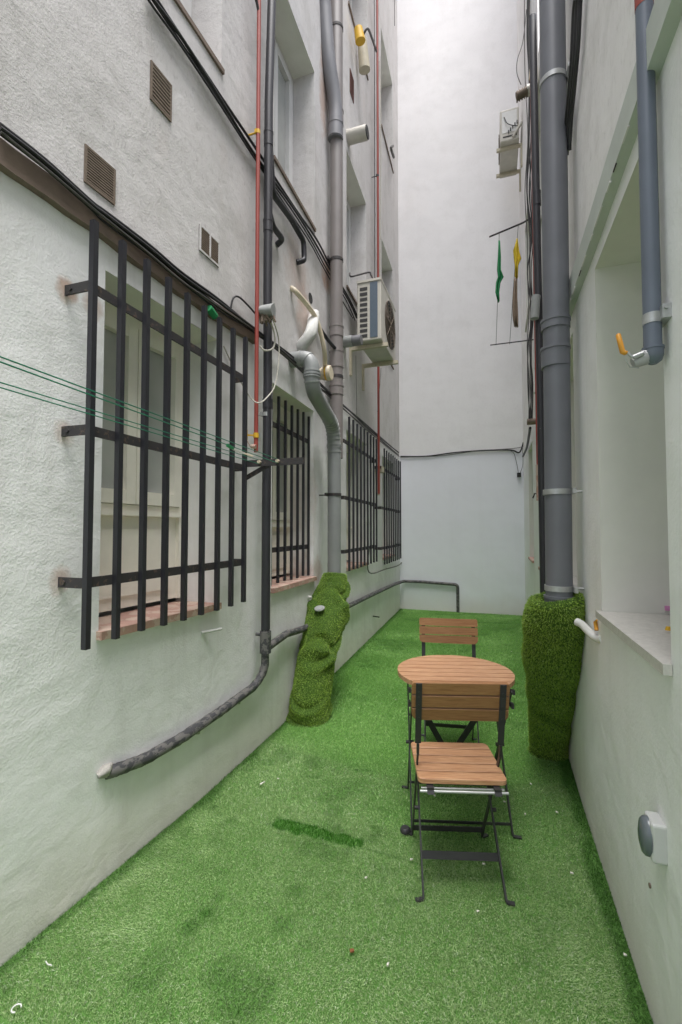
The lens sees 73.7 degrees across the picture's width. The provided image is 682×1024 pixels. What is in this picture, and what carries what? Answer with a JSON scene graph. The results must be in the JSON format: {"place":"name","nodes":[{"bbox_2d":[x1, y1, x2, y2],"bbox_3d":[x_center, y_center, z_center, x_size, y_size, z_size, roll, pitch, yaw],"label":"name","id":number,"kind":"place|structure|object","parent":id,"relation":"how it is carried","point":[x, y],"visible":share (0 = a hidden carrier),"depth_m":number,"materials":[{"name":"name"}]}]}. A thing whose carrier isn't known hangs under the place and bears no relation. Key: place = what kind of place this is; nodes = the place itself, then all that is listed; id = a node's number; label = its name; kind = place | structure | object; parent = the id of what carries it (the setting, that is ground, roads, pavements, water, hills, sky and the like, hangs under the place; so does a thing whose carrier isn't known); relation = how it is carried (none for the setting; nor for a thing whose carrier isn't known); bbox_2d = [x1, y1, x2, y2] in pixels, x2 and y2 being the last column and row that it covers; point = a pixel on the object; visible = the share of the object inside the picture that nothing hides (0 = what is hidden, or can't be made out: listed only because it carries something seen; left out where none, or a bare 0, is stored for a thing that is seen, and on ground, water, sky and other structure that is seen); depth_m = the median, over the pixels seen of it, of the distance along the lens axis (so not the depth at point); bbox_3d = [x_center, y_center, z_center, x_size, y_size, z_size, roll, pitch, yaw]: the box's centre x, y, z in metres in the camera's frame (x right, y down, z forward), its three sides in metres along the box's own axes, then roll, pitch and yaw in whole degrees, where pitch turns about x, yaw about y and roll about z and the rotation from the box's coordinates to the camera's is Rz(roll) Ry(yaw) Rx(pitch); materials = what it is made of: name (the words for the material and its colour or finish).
{"place":"outdoors","nodes":[
{"label":"outdoors","id":0,"kind":"place"},
{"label":"ground","id":1,"kind":"structure","parent":0,"visible":0},
{"bbox_2d":[0,0,399,966],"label":"building","id":2,"kind":"structure","parent":1,"relation":"on","point":[74,78],"depth_m":2.22,"materials":[{"name":"paint"}]},
{"bbox_2d":[83,143,115,205],"bbox_3d":[-0.995,-1.389,1.878,0.010,0.155,0.146,-1,-2,22],"label":"wall vent","id":3,"kind":"object","parent":2,"relation":"attached to","point":[99,177],"depth_m":1.87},
{"bbox_2d":[0,137,254,343],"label":"cable ledge","id":4,"kind":"object","parent":2,"relation":"attached to","point":[26,172],"visible":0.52,"depth_m":1.74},
{"bbox_2d":[0,122,396,451],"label":"cable","id":5,"kind":"object","parent":4,"relation":"attached to","point":[120,222],"visible":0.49,"depth_m":1.98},
{"bbox_2d":[0,125,398,452],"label":"cable","id":6,"kind":"object","parent":4,"relation":"attached to","point":[31,151],"visible":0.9,"depth_m":1.95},
{"bbox_2d":[207,305,217,318],"bbox_3d":[-0.700,-1.082,2.465,0.039,0.058,0.072,-1,-2,18],"label":"cable joint","id":7,"kind":"object","parent":4,"relation":"attached to","point":[212,313],"visible":0.85,"depth_m":2.45,"materials":[{"name":"green plastic"}]},
{"bbox_2d":[27,151,398,454],"bbox_3d":[-0.017,-1.095,4.662,0.096,0.076,6.741,-1,-2,18],"label":"cable","id":8,"kind":"object","parent":4,"relation":"attached to","point":[228,314],"visible":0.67,"depth_m":2.41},
{"bbox_2d":[58,219,247,649],"bbox_3d":[-0.808,-0.280,2.211,0.144,1.595,1.124,-1,-2,18],"label":"window grille","id":9,"kind":"object","parent":2,"relation":"attached to","point":[87,581],"depth_m":2.01,"materials":[{"name":"black metal"}]},
{"bbox_2d":[96,301,221,640],"bbox_3d":[-0.952,-0.231,2.268,0.305,1.526,0.789,-1,-2,22],"label":"window","id":10,"kind":"structure","parent":2,"relation":"in","point":[133,334],"depth_m":2.29,"materials":[{"name":"beige paint"}]},
{"bbox_2d":[150,60,171,122],"bbox_3d":[-0.872,-2.035,2.203,0.010,0.190,0.136,-1,-2,22],"label":"wall vent","id":11,"kind":"object","parent":2,"relation":"attached to","point":[160,92],"depth_m":2.20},
{"bbox_2d":[96,0,275,779],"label":"downpipe","id":12,"kind":"object","parent":2,"relation":"attached to","point":[109,771],"visible":0.98,"depth_m":2.96,"materials":[{"name":"metal"}]},
{"bbox_2d":[259,303,275,325],"bbox_3d":[-0.467,-1.264,2.902,0.112,0.137,0.087,-1,-2,18],"label":"junction box","id":13,"kind":"object","parent":12,"relation":"attached to","point":[267,312],"visible":1,"depth_m":2.88,"materials":[{"name":"grey plastic"}]},
{"bbox_2d":[223,317,279,403],"bbox_3d":[-0.522,-0.958,2.837,0.096,0.571,0.514,-1,-3,33],"label":"cable","id":14,"kind":"object","parent":13,"relation":"hanging from","point":[277,367],"visible":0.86,"depth_m":2.98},
{"bbox_2d":[260,322,275,351],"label":"cable","id":15,"kind":"object","parent":13,"relation":"hanging from","point":[272,348],"visible":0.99,"depth_m":2.97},
{"bbox_2d":[0,131,397,455],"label":"cable","id":16,"kind":"object","parent":2,"relation":"attached to","point":[81,198],"visible":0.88,"depth_m":1.93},
{"bbox_2d":[174,0,224,74],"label":"window","id":17,"kind":"structure","parent":2,"relation":"in","point":[185,6],"depth_m":2.53,"materials":[{"name":"white paint"}]},
{"bbox_2d":[0,134,399,456],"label":"cable","id":18,"kind":"object","parent":2,"relation":"attached to","point":[120,233],"visible":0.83,"depth_m":2.05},
{"bbox_2d":[199,224,219,267],"bbox_3d":[-0.731,-1.480,2.531,0.013,0.145,0.175,-1,-2,20],"label":"wall vent","id":19,"kind":"object","parent":2,"relation":"attached to","point":[209,245],"depth_m":2.52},
{"bbox_2d":[201,627,221,633],"bbox_3d":[-0.703,0.645,2.469,0.016,0.018,0.122,-2,-3,44],"label":"rod stub","id":20,"kind":"object","parent":2,"relation":"attached to","point":[211,630],"visible":1,"depth_m":2.46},
{"bbox_2d":[230,295,254,313],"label":"cable","id":21,"kind":"object","parent":2,"relation":"attached to","point":[244,301],"visible":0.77,"depth_m":2.78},
{"bbox_2d":[147,0,352,318],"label":"cable","id":22,"kind":"object","parent":2,"relation":"attached to","point":[189,58],"visible":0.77,"depth_m":2.57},
{"bbox_2d":[151,0,356,318],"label":"cable","id":23,"kind":"object","parent":2,"relation":"attached to","point":[169,20],"visible":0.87,"depth_m":2.63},
{"bbox_2d":[153,3,354,319],"bbox_3d":[-0.352,-2.332,3.700,0.052,0.081,3.385,-1,-2,18],"label":"cable","id":24,"kind":"object","parent":2,"relation":"attached to","point":[172,29],"visible":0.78,"depth_m":3.28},
{"bbox_2d":[248,0,260,452],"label":"downpipe","id":25,"kind":"object","parent":2,"relation":"attached to","point":[256,132],"visible":0.87,"depth_m":2.89,"materials":[{"name":"red plastic"}]},
{"bbox_2d":[247,430,258,448],"bbox_3d":[-0.553,-0.453,2.849,0.072,0.124,0.052,-1,-2,18],"label":"gas tap","id":26,"kind":"object","parent":25,"relation":"attached to","point":[254,446],"visible":0.84,"depth_m":2.84,"materials":[{"name":"yellow metal"}]},
{"bbox_2d":[156,0,356,315],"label":"cable","id":27,"kind":"object","parent":2,"relation":"attached to","point":[250,140],"visible":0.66,"depth_m":2.98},
{"bbox_2d":[247,457,303,479],"bbox_3d":[-0.423,-0.265,2.781,0.415,0.122,0.047,-1,-2,23],"label":"line bracket","id":28,"kind":"object","parent":2,"relation":"attached to","point":[263,464],"visible":0.92,"depth_m":2.79,"materials":[{"name":"metal"}]},
{"bbox_2d":[0,382,257,459],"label":"clothes line","id":29,"kind":"object","parent":28,"relation":"attached to","point":[113,416],"visible":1,"depth_m":1.65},
{"bbox_2d":[0,387,258,463],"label":"clothes line","id":30,"kind":"object","parent":28,"relation":"attached to","point":[112,420],"visible":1,"depth_m":1.61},
{"bbox_2d":[0,361,276,462],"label":"clothes line","id":31,"kind":"object","parent":28,"relation":"attached to","point":[118,405],"visible":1,"depth_m":1.40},
{"bbox_2d":[0,356,276,458],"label":"clothes line","id":32,"kind":"object","parent":28,"relation":"attached to","point":[117,400],"visible":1,"depth_m":1.43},
{"bbox_2d":[272,213,283,247],"bbox_3d":[-0.455,-1.979,3.195,0.075,0.085,0.290,0,-2,4],"label":"drain pipe","id":33,"kind":"object","parent":2,"relation":"attached to","point":[279,242],"visible":0.79,"depth_m":3.22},
{"bbox_2d":[273,152,306,264],"bbox_3d":[-0.411,-2.240,3.396,0.086,0.463,0.706,-1,-2,16],"label":"drain pipe","id":34,"kind":"object","parent":2,"relation":"attached to","point":[289,217],"visible":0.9,"depth_m":3.46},
{"bbox_2d":[271,393,309,585],"bbox_3d":[-0.400,-0.162,3.614,0.030,1.400,0.810,-1,-2,17],"label":"window grille","id":35,"kind":"object","parent":2,"relation":"attached to","point":[278,549],"depth_m":3.62,"materials":[{"name":"black metal"}]},
{"bbox_2d":[271,402,316,592],"bbox_3d":[-0.478,-0.161,3.638,0.314,1.486,0.849,-1,-2,18],"label":"window","id":36,"kind":"structure","parent":2,"relation":"in","point":[282,585],"depth_m":3.83,"materials":[{"name":"beige paint"}]},
{"bbox_2d":[274,37,315,231],"bbox_3d":[-0.485,-3.271,3.755,0.300,1.480,0.849,-1,-2,18],"label":"window","id":37,"kind":"structure","parent":2,"relation":"in","point":[283,80],"depth_m":4.01,"materials":[{"name":"white paint"}]},
{"bbox_2d":[297,309,319,350],"bbox_3d":[-0.248,-1.553,3.869,0.203,0.563,0.492,-1,-2,15],"label":"waste pipe","id":38,"kind":"object","parent":2,"relation":"attached to","point":[306,340],"visible":0.79,"depth_m":3.65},
{"bbox_2d":[290,285,326,366],"bbox_3d":[-0.235,-1.514,3.771,0.106,0.500,0.566,-1,-2,27],"label":"hose","id":39,"kind":"object","parent":2,"relation":"attached to","point":[299,295],"visible":0.88,"depth_m":3.76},
{"bbox_2d":[288,350,341,572],"bbox_3d":[-0.179,-0.234,3.793,0.264,2.009,0.799,-1,-2,18],"label":"waste pipe","id":40,"kind":"object","parent":2,"relation":"attached to","point":[308,361],"visible":0.97,"depth_m":4.01,"materials":[{"name":"grey plastic"}]},
{"bbox_2d":[320,365,333,380],"bbox_3d":[-0.165,-1.222,4.024,0.170,0.130,0.130,-1,-2,18],"label":"pipe fitting","id":41,"kind":"object","parent":2,"relation":"attached to","point":[326,372],"visible":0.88,"depth_m":3.97,"materials":[{"name":"white plastic"}]},
{"bbox_2d":[322,329,335,348],"bbox_3d":[-0.134,-1.609,4.191,0.045,0.141,0.294,-1,-2,32],"label":"rod","id":42,"kind":"object","parent":2,"relation":"attached to","point":[330,343],"visible":0.67,"depth_m":4.22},
{"bbox_2d":[327,0,343,458],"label":"downpipe","id":43,"kind":"object","parent":2,"relation":"attached to","point":[336,326],"visible":0.77,"depth_m":4.35,"materials":[{"name":"grey plastic"}]},
{"bbox_2d":[320,0,342,142],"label":"branch pipe","id":44,"kind":"object","parent":43,"relation":"attached to","point":[334,99],"visible":0.91,"depth_m":4.34,"materials":[{"name":"grey plastic"}]},
{"bbox_2d":[346,200,356,304],"bbox_3d":[0.075,-3.270,5.559,0.305,1.590,0.924,-1,-2,18],"label":"window","id":45,"kind":"structure","parent":2,"relation":"in","point":[348,286],"depth_m":5.92,"materials":[{"name":"white paint"}]},
{"bbox_2d":[350,69,353,103],"bbox_3d":[0.127,-5.016,5.353,0.010,0.280,0.160,-1,-2,17],"label":"wall vent","id":46,"kind":"object","parent":2,"relation":"attached to","point":[351,86],"depth_m":5.35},
{"bbox_2d":[343,334,362,347],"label":"waste pipe","id":47,"kind":"object","parent":2,"relation":"attached to","point":[352,340],"visible":0.84,"depth_m":4.86,"materials":[{"name":"grey plastic"}]},
{"bbox_2d":[346,444,366,570],"bbox_3d":[0.080,-0.114,5.435,0.319,1.546,0.934,-1,-2,18],"label":"window","id":48,"kind":"structure","parent":2,"relation":"in","point":[363,565],"depth_m":5.79,"materials":[{"name":"beige paint"}]},
{"bbox_2d":[346,124,368,145],"bbox_3d":[0.184,-4.259,5.138,0.245,0.148,0.148,-1,-2,18],"label":"flue pipe","id":49,"kind":"object","parent":2,"relation":"attached to","point":[357,134],"visible":0.98,"depth_m":5.09,"materials":[{"name":"white metal"}]},
{"bbox_2d":[348,0,368,79],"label":"window","id":50,"kind":"structure","parent":2,"relation":"in","point":[349,1],"depth_m":5.43,"materials":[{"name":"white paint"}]},
{"bbox_2d":[341,417,377,570],"bbox_3d":[0.214,-0.175,5.280,0.118,1.611,1.482,-1,-2,18],"label":"window grille","id":51,"kind":"object","parent":2,"relation":"attached to","point":[353,499],"depth_m":5.17,"materials":[{"name":"black metal"}]},
{"bbox_2d":[349,271,372,277],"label":"copper pipe","id":52,"kind":"object","parent":2,"relation":"attached to","point":[350,275],"visible":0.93,"depth_m":5.13,"materials":[{"name":"metal"}]},
{"bbox_2d":[354,24,369,74],"bbox_3d":[0.250,-5.581,5.434,0.156,0.369,0.410,-1,-2,18],"label":"flue pipe","id":53,"kind":"object","parent":2,"relation":"attached to","point":[363,55],"visible":1,"depth_m":5.49,"materials":[{"name":"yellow plastic"}]},
{"bbox_2d":[271,580,459,648],"bbox_3d":[0.701,1.284,5.395,1.005,0.693,5.408,-1,-2,18],"label":"waste pipe","id":54,"kind":"object","parent":2,"relation":"attached to","point":[279,638],"visible":0.78,"depth_m":5.53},
{"bbox_2d":[349,342,387,376],"bbox_3d":[0.310,-1.706,5.085,0.441,0.325,0.040,-1,-2,18],"label":"shelf bracket","id":55,"kind":"object","parent":2,"relation":"attached to","point":[369,346],"visible":0.96,"depth_m":5.10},
{"bbox_2d":[357,277,395,362],"bbox_3d":[0.434,-2.204,5.349,0.289,0.681,0.784,-1,-2,18],"label":"air conditioner","id":56,"kind":"object","parent":55,"relation":"on","point":[376,310],"visible":0.99,"depth_m":5.01,"materials":[{"name":"white metal"}]},
{"bbox_2d":[364,27,376,52],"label":"cable","id":57,"kind":"object","parent":2,"relation":"attached to","point":[371,36],"visible":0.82,"depth_m":5.85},
{"bbox_2d":[374,0,374,277],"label":"cable","id":58,"kind":"object","parent":2,"relation":"attached to","point":[374,141],"visible":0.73,"depth_m":6.25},
{"bbox_2d":[371,0,379,493],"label":"downpipe","id":59,"kind":"object","parent":2,"relation":"attached to","point":[377,176],"visible":0.9,"depth_m":6.25,"materials":[{"name":"metal"}]},
{"bbox_2d":[375,466,383,494],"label":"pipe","id":60,"kind":"object","parent":2,"relation":"attached to","point":[382,469],"visible":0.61,"depth_m":6.33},
{"bbox_2d":[362,360,397,390],"bbox_3d":[0.481,-1.686,5.618,0.453,0.325,0.040,-1,-2,18],"label":"shelf bracket","id":61,"kind":"object","parent":2,"relation":"attached to","point":[378,364],"visible":1,"depth_m":5.64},
{"bbox_2d":[379,61,380,276],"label":"cable","id":62,"kind":"object","parent":2,"relation":"attached to","point":[380,168],"visible":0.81,"depth_m":6.32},
{"bbox_2d":[367,548,401,573],"bbox_3d":[0.696,0.687,6.849,0.060,0.398,2.783,-1,-2,16],"label":"cable","id":63,"kind":"object","parent":2,"relation":"attached to","point":[381,570],"visible":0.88,"depth_m":6.30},
{"bbox_2d":[381,124,393,173],"bbox_3d":[0.636,-6.690,7.502,0.307,1.590,0.984,-1,-2,18],"label":"window","id":64,"kind":"structure","parent":2,"relation":"in","point":[381,124],"depth_m":7.37,"materials":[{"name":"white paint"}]},
{"bbox_2d":[375,448,400,564],"bbox_3d":[0.749,-0.059,7.006,0.117,1.647,1.582,-1,-2,17],"label":"window grille","id":65,"kind":"object","parent":2,"relation":"attached to","point":[393,478],"depth_m":6.91,"materials":[{"name":"black metal"}]},
{"bbox_2d":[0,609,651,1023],"bbox_3d":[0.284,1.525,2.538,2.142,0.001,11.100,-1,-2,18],"label":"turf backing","id":66,"kind":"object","parent":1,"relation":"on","point":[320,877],"visible":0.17,"depth_m":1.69,"materials":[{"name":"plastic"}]},
{"bbox_2d":[0,608,652,1023],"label":"turf","id":67,"kind":"structure","parent":66,"relation":"on","point":[326,834],"depth_m":1.80,"materials":[{"name":"plastic"}]},
{"bbox_2d":[286,572,350,727],"bbox_3d":[-0.152,1.049,3.714,0.418,1.082,0.908,-1,-2,18],"label":"turf roll","id":68,"kind":"object","parent":67,"relation":"on","point":[310,703],"visible":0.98,"depth_m":3.49,"materials":[{"name":"plastic"}]},
{"bbox_2d":[314,605,324,611],"bbox_3d":[-0.174,0.782,3.687,0.083,0.037,0.081,-1,-2,18],"label":"metal disc","id":69,"kind":"object","parent":68,"relation":"on","point":[319,608],"visible":1,"depth_m":3.68,"materials":[{"name":"metal"}]},
{"bbox_2d":[419,618,478,742],"bbox_3d":[0.703,1.127,2.935,0.384,0.818,0.415,0,-2,10],"label":"folding chair","id":70,"kind":"object","parent":67,"relation":"on","point":[471,633],"visible":0.49,"depth_m":3.06,"materials":[{"name":"brown wood"}]},
{"bbox_2d":[398,655,521,839],"bbox_3d":[0.572,1.156,2.282,0.571,0.712,0.564,0,-2,3],"label":"round table","id":71,"kind":"object","parent":67,"relation":"on","point":[443,668],"visible":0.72,"depth_m":2.28,"materials":[{"name":"brown wood"}]},
{"bbox_2d":[408,681,514,906],"bbox_3d":[0.483,1.091,1.940,0.384,0.818,0.415,0,-2,3],"label":"folding chair","id":72,"kind":"object","parent":67,"relation":"on","point":[456,763],"visible":1,"depth_m":1.82,"materials":[{"name":"brown wood"}]},
{"bbox_2d":[521,591,585,761],"bbox_3d":[1.190,0.976,2.603,0.324,1.142,0.986,-1,-2,18],"label":"turf roll","id":73,"kind":"object","parent":66,"relation":"on","point":[552,643],"visible":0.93,"depth_m":2.37,"materials":[{"name":"plastic"}]},
{"bbox_2d":[397,0,524,615],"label":"wall","id":74,"kind":"structure","parent":1,"relation":"on","point":[462,514],"depth_m":7.99,"materials":[{"name":"paint"}]},
{"bbox_2d":[400,443,522,456],"bbox_3d":[2.040,-1.051,7.839,2.071,0.170,0.103,-1,-2,18],"label":"cable","id":75,"kind":"object","parent":74,"relation":"attached to","point":[468,451],"visible":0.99,"depth_m":7.80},
{"bbox_2d":[516,0,681,1023],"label":"building","id":76,"kind":"structure","parent":1,"relation":"on","point":[625,751],"depth_m":1.81,"materials":[{"name":"beige paint"}]},
{"bbox_2d":[496,169,520,191],"bbox_3d":[2.691,-5.287,7.304,0.369,0.346,0.040,-1,-2,18],"label":"shelf bracket","id":77,"kind":"object","parent":76,"relation":"attached to","point":[508,173],"visible":0.96,"depth_m":7.28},
{"bbox_2d":[496,143,522,166],"bbox_3d":[2.523,-5.305,6.812,0.362,0.346,0.040,-1,-2,18],"label":"shelf bracket","id":78,"kind":"object","parent":76,"relation":"attached to","point":[508,148],"visible":0.89,"depth_m":6.79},
{"bbox_2d":[498,107,518,178],"bbox_3d":[2.592,-5.713,7.053,0.278,0.478,0.788,-1,-2,18],"label":"air conditioner","id":79,"kind":"object","parent":78,"relation":"on","point":[508,126],"visible":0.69,"depth_m":6.75,"materials":[{"name":"white metal"}]},
{"bbox_2d":[512,119,522,137],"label":"refrigerant pipe","id":80,"kind":"object","parent":79,"relation":"attached to","point":[517,129],"visible":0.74,"depth_m":6.64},
{"bbox_2d":[489,219,533,345],"bbox_3d":[1.944,-2.621,5.198,0.470,1.383,0.119,-1,-2,18],"label":"drying rack","id":81,"kind":"object","parent":76,"relation":"attached to","point":[523,222],"visible":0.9,"depth_m":5.24,"materials":[{"name":"metal"}]},
{"bbox_2d":[495,240,503,302],"bbox_3d":[1.835,-2.790,5.269,0.096,0.754,0.046,-1,-2,18],"label":"rag","id":82,"kind":"object","parent":81,"relation":"hanging from","point":[499,278],"visible":1,"depth_m":5.26,"materials":[{"name":"green fabric"}]},
{"bbox_2d":[512,278,517,327],"bbox_3d":[1.992,-2.392,5.202,0.061,0.604,0.046,-1,-2,18],"label":"rag","id":83,"kind":"object","parent":81,"relation":"hanging from","point":[515,309],"visible":1,"depth_m":5.20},
{"bbox_2d":[513,238,520,278],"bbox_3d":[2.020,-2.905,5.211,0.087,0.492,0.046,-1,-2,18],"label":"rag","id":84,"kind":"object","parent":81,"relation":"hanging from","point":[517,255],"visible":1,"depth_m":5.20,"materials":[{"name":"yellow fabric"}]},
{"bbox_2d":[516,9,526,84],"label":"cable","id":85,"kind":"object","parent":76,"relation":"attached to","point":[520,50],"visible":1,"depth_m":4.82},
{"bbox_2d":[515,83,529,102],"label":"flue pipe","id":86,"kind":"object","parent":76,"relation":"attached to","point":[522,93],"visible":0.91,"depth_m":4.29,"materials":[{"name":"white metal"}]},
{"bbox_2d":[522,427,530,456],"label":"cable","id":87,"kind":"object","parent":76,"relation":"attached to","point":[528,437],"visible":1,"depth_m":5.41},
{"bbox_2d":[524,0,529,418],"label":"cable","id":88,"kind":"object","parent":76,"relation":"attached to","point":[525,211],"visible":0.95,"depth_m":4.74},
{"bbox_2d":[526,0,531,418],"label":"cable","id":89,"kind":"object","parent":76,"relation":"attached to","point":[527,198],"visible":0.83,"depth_m":4.79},
{"bbox_2d":[526,0,532,411],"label":"cable","id":90,"kind":"object","parent":76,"relation":"attached to","point":[529,260],"visible":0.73,"depth_m":4.81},
{"bbox_2d":[527,0,531,418],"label":"cable","id":91,"kind":"object","parent":76,"relation":"attached to","point":[527,190],"visible":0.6,"depth_m":4.89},
{"bbox_2d":[529,148,532,418],"bbox_3d":[2.051,-3.387,4.926,0.067,4.792,0.009,-1,-2,18],"label":"cable","id":92,"kind":"object","parent":76,"relation":"attached to","point":[531,279],"visible":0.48,"depth_m":4.89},
{"bbox_2d":[529,163,533,417],"bbox_3d":[2.075,-3.421,4.973,0.074,4.842,0.013,-1,-2,18],"label":"cable","id":93,"kind":"object","parent":76,"relation":"attached to","point":[533,289],"visible":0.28,"depth_m":4.96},
{"bbox_2d":[529,151,533,359],"bbox_3d":[2.098,-3.449,5.019,0.094,4.875,0.009,-1,-2,18],"label":"cable","id":94,"kind":"object","parent":76,"relation":"attached to","point":[532,240],"visible":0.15,"depth_m":4.96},
{"bbox_2d":[527,418,535,424],"bbox_3d":[1.998,-0.944,4.748,0.104,0.064,0.064,-1,-2,18],"label":"conduit stub","id":95,"kind":"object","parent":76,"relation":"attached to","point":[532,421],"visible":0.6,"depth_m":4.73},
{"bbox_2d":[530,109,537,464],"bbox_3d":[1.680,-1.947,3.858,0.095,3.664,0.038,-1,-2,18],"label":"downpipe","id":96,"kind":"object","parent":76,"relation":"attached to","point":[534,334],"visible":0.21,"depth_m":3.83,"materials":[{"name":"metal"}]},
{"bbox_2d":[536,465,537,500],"bbox_3d":[1.652,-0.246,3.804,0.037,0.300,0.037,-1,-2,18],"label":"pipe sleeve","id":97,"kind":"object","parent":96,"relation":"attached to","point":[536,482],"visible":0.43,"depth_m":3.80,"materials":[{"name":"plastic"}]},
{"bbox_2d":[529,13,544,592],"bbox_3d":[1.643,-1.631,3.785,0.075,5.200,0.068,-1,-2,18],"label":"downpipe","id":98,"kind":"object","parent":76,"relation":"attached to","point":[536,197],"visible":0.88,"depth_m":3.78,"materials":[{"name":"plastic"}]},
{"bbox_2d":[530,294,540,320],"bbox_3d":[1.603,-1.688,3.747,0.084,0.197,0.068,-1,-2,18],"label":"coil sleeve","id":99,"kind":"object","parent":98,"relation":"attached to","point":[535,307],"visible":1,"depth_m":3.72,"materials":[{"name":"grey plastic"}]},
{"bbox_2d":[539,0,583,601],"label":"downpipe","id":100,"kind":"object","parent":76,"relation":"attached to","point":[559,491],"visible":0.91,"depth_m":2.28,"materials":[{"name":"grey plastic"}]},
{"bbox_2d":[564,0,574,125],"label":"cable","id":101,"kind":"object","parent":76,"relation":"attached to","point":[571,48],"visible":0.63,"depth_m":2.12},
{"bbox_2d":[566,0,577,154],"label":"cable","id":102,"kind":"object","parent":76,"relation":"attached to","point":[573,52],"visible":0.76,"depth_m":2.12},
{"bbox_2d":[567,0,582,150],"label":"cable","id":103,"kind":"object","parent":76,"relation":"attached to","point":[576,61],"visible":1,"depth_m":2.12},
{"bbox_2d":[574,618,600,642],"bbox_3d":[1.109,0.530,2.035,0.049,0.063,0.272,0,-2,8],"label":"waste pipe","id":104,"kind":"object","parent":76,"relation":"attached to","point":[586,629],"visible":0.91,"depth_m":2.01,"materials":[{"name":"white plastic"}]},
{"bbox_2d":[595,610,672,675],"bbox_3d":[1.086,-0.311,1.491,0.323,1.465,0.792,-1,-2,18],"label":"windowsill","id":105,"kind":"structure","parent":76,"relation":"in","point":[646,634],"depth_m":1.49,"materials":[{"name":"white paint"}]},
{"bbox_2d":[634,0,671,364],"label":"water pipe","id":106,"kind":"object","parent":76,"relation":"attached to","point":[656,315],"visible":0.88,"depth_m":1.16,"materials":[{"name":"grey plastic"}]},
{"bbox_2d":[616,333,649,367],"bbox_3d":[0.759,-0.410,1.159,0.113,0.092,0.042,0,-2,4],"label":"tap","id":107,"kind":"object","parent":106,"relation":"attached to","point":[639,359],"visible":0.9,"depth_m":1.15,"materials":[{"name":"metal"}]},
{"bbox_2d":[638,811,667,865],"bbox_3d":[0.839,0.877,1.228,0.059,0.103,0.071,-1,-2,18],"label":"socket box","id":108,"kind":"object","parent":76,"relation":"attached to","point":[652,832],"visible":1,"depth_m":1.20,"materials":[{"name":"plastic"}]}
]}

